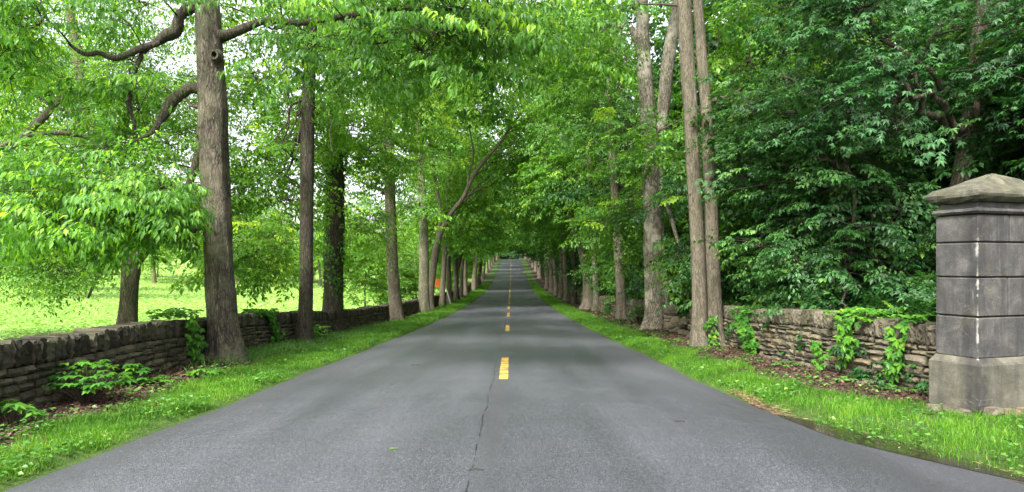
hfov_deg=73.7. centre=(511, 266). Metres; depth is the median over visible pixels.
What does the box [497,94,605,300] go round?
avenue tree
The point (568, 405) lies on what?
road
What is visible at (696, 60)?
avenue tree
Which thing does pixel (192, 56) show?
sky
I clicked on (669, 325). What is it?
fallen stone
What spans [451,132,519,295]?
avenue tree
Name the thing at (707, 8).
avenue tree
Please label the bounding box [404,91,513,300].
avenue tree
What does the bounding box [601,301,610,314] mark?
creeper vine
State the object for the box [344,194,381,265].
avenue tree
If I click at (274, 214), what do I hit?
avenue tree
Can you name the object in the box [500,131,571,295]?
avenue tree
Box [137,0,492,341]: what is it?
avenue tree
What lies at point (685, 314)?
woodland shrub
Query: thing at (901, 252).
young tree
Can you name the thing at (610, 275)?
young tree
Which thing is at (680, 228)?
young tree
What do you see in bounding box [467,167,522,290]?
avenue tree
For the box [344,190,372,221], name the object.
avenue tree
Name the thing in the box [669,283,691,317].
woodland shrub
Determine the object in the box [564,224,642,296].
young tree
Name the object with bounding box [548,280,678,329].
stone wall
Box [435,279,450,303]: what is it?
road sign
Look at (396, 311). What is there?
avenue tree
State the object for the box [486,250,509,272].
avenue tree
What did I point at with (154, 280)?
tree
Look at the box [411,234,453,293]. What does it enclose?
young tree
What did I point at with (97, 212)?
avenue tree
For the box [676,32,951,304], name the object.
young tree
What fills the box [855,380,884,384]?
fallen branch
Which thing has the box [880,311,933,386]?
creeper vine
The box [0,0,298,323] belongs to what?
field tree
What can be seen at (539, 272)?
avenue tree
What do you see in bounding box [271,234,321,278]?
young tree
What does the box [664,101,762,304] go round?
young tree
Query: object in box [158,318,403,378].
rough grass
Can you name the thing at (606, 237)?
young tree
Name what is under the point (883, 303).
woodland shrub
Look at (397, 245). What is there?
young tree
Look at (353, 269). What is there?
young tree
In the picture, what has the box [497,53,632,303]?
avenue tree
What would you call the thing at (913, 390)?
wild plant
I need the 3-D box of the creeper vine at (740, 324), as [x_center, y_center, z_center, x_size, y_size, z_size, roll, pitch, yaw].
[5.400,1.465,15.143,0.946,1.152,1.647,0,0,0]
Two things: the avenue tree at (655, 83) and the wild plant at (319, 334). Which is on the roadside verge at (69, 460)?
the wild plant at (319, 334)
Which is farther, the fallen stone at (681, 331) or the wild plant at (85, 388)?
the fallen stone at (681, 331)
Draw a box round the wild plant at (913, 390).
[895,386,926,394]
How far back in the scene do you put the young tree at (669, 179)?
23.49 m
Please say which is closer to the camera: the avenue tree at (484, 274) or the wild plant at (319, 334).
the wild plant at (319, 334)
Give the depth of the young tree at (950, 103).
16.05 m
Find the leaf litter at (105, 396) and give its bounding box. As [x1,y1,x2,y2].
[0,309,928,452]
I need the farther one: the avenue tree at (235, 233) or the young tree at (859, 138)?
the avenue tree at (235, 233)
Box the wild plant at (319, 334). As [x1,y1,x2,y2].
[313,324,333,338]
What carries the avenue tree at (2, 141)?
on the field
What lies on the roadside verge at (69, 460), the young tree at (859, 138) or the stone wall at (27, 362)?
the stone wall at (27, 362)
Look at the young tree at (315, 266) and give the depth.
104.38 m
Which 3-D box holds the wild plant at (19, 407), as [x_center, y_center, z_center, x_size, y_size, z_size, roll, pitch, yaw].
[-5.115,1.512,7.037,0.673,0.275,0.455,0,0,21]
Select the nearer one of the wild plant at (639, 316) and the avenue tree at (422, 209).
the wild plant at (639, 316)
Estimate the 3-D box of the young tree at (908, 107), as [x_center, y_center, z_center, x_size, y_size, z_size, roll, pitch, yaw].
[13.306,-3.201,18.913,9.617,10.520,9.717,0,0,19]
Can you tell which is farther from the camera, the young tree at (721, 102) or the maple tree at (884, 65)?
the young tree at (721, 102)
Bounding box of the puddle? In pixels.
[779,415,1023,480]
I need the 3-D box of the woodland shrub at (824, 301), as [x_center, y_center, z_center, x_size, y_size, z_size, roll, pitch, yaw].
[6.682,1.169,12.830,3.140,2.053,2.653,0,0,-31]
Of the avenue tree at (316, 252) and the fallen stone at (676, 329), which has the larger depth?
the avenue tree at (316, 252)
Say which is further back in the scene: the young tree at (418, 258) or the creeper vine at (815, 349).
the young tree at (418, 258)
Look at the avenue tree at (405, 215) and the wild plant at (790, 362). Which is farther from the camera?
the avenue tree at (405, 215)
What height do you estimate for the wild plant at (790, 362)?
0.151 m
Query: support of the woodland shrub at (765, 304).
on the woodland floor
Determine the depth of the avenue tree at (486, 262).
134.68 m
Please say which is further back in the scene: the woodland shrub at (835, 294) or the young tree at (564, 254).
the young tree at (564, 254)
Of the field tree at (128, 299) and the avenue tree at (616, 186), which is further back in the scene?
the avenue tree at (616, 186)
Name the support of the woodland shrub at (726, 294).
on the woodland floor
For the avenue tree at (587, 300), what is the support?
on the roadside verge at (531, 275)
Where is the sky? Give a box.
[0,0,920,258]
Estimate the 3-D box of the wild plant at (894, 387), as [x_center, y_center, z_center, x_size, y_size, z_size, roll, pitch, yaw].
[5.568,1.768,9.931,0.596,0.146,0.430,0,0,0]
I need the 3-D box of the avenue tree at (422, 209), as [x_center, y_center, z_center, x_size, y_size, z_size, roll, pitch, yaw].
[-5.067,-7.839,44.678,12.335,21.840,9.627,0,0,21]
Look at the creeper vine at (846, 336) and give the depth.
10.93 m
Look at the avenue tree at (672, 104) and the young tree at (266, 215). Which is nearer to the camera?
the avenue tree at (672, 104)
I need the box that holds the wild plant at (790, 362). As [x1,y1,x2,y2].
[771,361,806,367]
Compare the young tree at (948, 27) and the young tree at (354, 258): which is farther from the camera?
the young tree at (354, 258)
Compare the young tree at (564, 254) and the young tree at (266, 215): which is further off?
the young tree at (266, 215)
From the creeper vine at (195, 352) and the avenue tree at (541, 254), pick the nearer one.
the creeper vine at (195, 352)
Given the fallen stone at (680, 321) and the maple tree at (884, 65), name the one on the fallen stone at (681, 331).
the fallen stone at (680, 321)
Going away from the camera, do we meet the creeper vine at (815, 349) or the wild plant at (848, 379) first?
the wild plant at (848, 379)
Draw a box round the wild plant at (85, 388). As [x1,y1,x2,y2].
[41,359,136,403]
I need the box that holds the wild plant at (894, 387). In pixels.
[874,383,906,390]
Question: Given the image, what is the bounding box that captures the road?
[3,259,1023,491]
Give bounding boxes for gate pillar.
[925,173,1023,416]
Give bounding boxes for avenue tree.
[0,0,660,363]
[0,53,92,210]
[0,90,81,289]
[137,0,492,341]
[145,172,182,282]
[199,171,263,284]
[220,0,531,331]
[232,185,284,230]
[234,167,299,263]
[285,189,324,285]
[316,0,491,321]
[327,1,511,311]
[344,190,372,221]
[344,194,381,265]
[358,82,571,308]
[382,186,416,260]
[398,99,514,302]
[400,92,510,305]
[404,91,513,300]
[435,126,511,296]
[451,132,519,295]
[462,133,516,285]
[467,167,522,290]
[476,0,810,329]
[478,244,510,283]
[481,248,511,279]
[483,0,898,347]
[483,249,508,275]
[485,1,636,308]
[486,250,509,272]
[497,0,677,318]
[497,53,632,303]
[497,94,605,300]
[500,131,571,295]
[503,109,570,297]
[503,202,570,291]
[505,180,548,288]
[510,245,548,279]
[511,187,544,281]
[511,250,540,277]
[516,3,641,310]
[536,0,740,232]
[600,42,677,182]
[602,12,776,219]
[618,0,883,232]
[631,0,779,233]
[674,0,960,170]
[675,0,996,222]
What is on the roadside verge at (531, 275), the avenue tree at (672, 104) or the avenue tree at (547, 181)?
the avenue tree at (547, 181)
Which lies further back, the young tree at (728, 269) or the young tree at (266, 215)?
the young tree at (266, 215)
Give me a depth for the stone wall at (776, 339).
11.59 m
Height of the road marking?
0.145 m
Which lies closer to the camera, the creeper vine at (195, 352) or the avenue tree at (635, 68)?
the creeper vine at (195, 352)
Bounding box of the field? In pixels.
[0,250,488,337]
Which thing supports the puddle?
on the road
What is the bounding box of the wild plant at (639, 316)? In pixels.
[626,302,643,323]
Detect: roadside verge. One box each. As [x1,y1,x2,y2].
[0,259,502,491]
[520,259,1023,483]
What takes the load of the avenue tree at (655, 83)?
on the woodland floor
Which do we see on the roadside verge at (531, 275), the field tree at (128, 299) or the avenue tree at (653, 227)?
the avenue tree at (653, 227)
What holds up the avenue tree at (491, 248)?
on the roadside verge at (69, 460)
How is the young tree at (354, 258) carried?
on the field
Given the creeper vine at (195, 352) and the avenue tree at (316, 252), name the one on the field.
the avenue tree at (316, 252)
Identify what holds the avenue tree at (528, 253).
on the roadside verge at (531, 275)
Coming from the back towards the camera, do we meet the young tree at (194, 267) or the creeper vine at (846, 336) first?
the young tree at (194, 267)
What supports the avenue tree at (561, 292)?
on the roadside verge at (531, 275)
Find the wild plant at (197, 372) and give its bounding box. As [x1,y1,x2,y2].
[182,368,223,378]
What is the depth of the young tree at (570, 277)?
74.76 m
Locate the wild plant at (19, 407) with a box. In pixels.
[0,399,45,423]
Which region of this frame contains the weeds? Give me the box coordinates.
[0,312,1023,476]
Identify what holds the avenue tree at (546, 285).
on the roadside verge at (531, 275)
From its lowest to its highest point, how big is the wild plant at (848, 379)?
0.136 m
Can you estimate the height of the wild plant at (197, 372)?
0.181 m
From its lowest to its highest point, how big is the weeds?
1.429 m
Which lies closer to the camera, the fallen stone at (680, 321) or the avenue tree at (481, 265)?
the fallen stone at (680, 321)
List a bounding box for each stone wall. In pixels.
[0,283,470,420]
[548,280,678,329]
[686,305,935,395]
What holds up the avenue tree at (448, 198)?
on the roadside verge at (69, 460)
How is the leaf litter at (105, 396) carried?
on the roadside verge at (69, 460)
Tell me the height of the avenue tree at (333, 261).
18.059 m
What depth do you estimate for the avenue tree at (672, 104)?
29.97 m
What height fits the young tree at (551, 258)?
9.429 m
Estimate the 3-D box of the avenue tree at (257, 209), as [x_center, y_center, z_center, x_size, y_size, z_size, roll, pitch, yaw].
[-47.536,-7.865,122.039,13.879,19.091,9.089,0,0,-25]
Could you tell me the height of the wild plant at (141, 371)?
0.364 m
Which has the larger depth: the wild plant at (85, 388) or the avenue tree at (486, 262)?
the avenue tree at (486, 262)
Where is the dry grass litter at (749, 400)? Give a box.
[725,387,1023,476]
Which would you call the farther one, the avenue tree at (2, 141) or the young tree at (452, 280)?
the young tree at (452, 280)
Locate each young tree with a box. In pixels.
[143,238,180,276]
[175,215,203,269]
[256,206,298,278]
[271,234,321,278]
[313,229,347,279]
[314,214,414,307]
[343,235,382,279]
[348,228,429,302]
[368,225,415,277]
[377,216,459,297]
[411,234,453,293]
[437,258,471,291]
[458,253,485,281]
[505,249,516,258]
[534,244,571,283]
[535,226,577,283]
[541,259,571,286]
[555,235,607,294]
[560,225,608,295]
[563,207,640,292]
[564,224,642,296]
[567,171,684,303]
[585,182,681,295]
[601,157,744,297]
[616,186,719,302]
[630,145,792,304]
[639,46,897,313]
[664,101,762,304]
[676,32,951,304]
[697,118,943,331]
[701,33,1004,299]
[733,46,934,295]
[814,2,1021,266]
[851,0,1022,295]
[869,0,1023,225]
[907,0,1023,222]
[926,72,1023,259]
[956,12,1023,104]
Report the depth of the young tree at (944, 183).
15.35 m
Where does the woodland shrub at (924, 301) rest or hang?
on the woodland floor
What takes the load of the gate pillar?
on the roadside verge at (531, 275)
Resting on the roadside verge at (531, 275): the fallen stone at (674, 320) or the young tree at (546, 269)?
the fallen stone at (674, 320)
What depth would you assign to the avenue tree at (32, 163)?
56.50 m
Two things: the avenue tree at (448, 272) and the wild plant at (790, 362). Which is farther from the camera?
the avenue tree at (448, 272)
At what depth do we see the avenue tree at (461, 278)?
72.86 m
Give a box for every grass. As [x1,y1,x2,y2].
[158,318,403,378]
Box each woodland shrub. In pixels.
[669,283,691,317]
[680,301,691,330]
[685,271,768,307]
[722,291,754,305]
[724,278,798,350]
[733,266,801,306]
[779,274,932,360]
[782,266,869,308]
[829,281,938,390]
[840,270,937,375]
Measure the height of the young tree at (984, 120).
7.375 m
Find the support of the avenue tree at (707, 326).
on the roadside verge at (531, 275)
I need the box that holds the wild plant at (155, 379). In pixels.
[137,375,174,383]
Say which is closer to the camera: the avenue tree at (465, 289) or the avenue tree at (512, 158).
the avenue tree at (512, 158)
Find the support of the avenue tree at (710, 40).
on the woodland floor
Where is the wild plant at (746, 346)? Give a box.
[742,340,758,350]
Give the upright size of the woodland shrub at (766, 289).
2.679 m
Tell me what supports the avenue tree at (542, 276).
on the roadside verge at (531, 275)
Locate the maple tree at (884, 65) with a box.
[701,0,1023,209]
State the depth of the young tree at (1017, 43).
11.70 m
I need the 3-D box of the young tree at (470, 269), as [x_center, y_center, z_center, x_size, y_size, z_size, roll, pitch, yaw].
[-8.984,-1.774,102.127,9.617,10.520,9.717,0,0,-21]
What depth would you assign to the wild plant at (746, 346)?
14.51 m
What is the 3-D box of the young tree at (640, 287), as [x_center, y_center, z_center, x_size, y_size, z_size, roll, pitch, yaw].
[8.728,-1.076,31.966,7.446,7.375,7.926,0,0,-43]
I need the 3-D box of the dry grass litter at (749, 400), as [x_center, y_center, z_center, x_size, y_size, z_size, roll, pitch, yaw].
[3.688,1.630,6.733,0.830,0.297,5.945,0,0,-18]
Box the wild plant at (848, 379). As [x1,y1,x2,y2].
[832,375,869,381]
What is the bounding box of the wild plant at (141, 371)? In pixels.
[114,363,150,385]
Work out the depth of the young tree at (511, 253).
327.27 m
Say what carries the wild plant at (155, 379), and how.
on the roadside verge at (69, 460)
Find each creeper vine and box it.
[145,307,208,362]
[241,308,287,344]
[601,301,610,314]
[727,305,770,355]
[810,340,832,371]
[822,307,895,369]
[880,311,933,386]
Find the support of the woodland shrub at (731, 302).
on the woodland floor
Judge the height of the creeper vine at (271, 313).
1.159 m
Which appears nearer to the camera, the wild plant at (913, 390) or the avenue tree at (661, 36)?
the wild plant at (913, 390)
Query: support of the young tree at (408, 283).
on the field
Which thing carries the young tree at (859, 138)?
on the woodland floor
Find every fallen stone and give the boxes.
[666,322,678,328]
[669,326,681,331]
[670,316,683,325]
[678,319,689,324]
[678,329,686,334]
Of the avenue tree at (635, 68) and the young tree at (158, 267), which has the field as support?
the young tree at (158, 267)
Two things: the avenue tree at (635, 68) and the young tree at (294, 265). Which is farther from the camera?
the young tree at (294, 265)
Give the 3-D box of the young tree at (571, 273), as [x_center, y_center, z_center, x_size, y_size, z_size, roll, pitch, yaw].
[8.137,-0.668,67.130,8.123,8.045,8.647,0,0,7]
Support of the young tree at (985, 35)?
on the woodland floor
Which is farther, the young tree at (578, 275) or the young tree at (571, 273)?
the young tree at (571, 273)
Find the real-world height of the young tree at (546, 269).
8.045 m

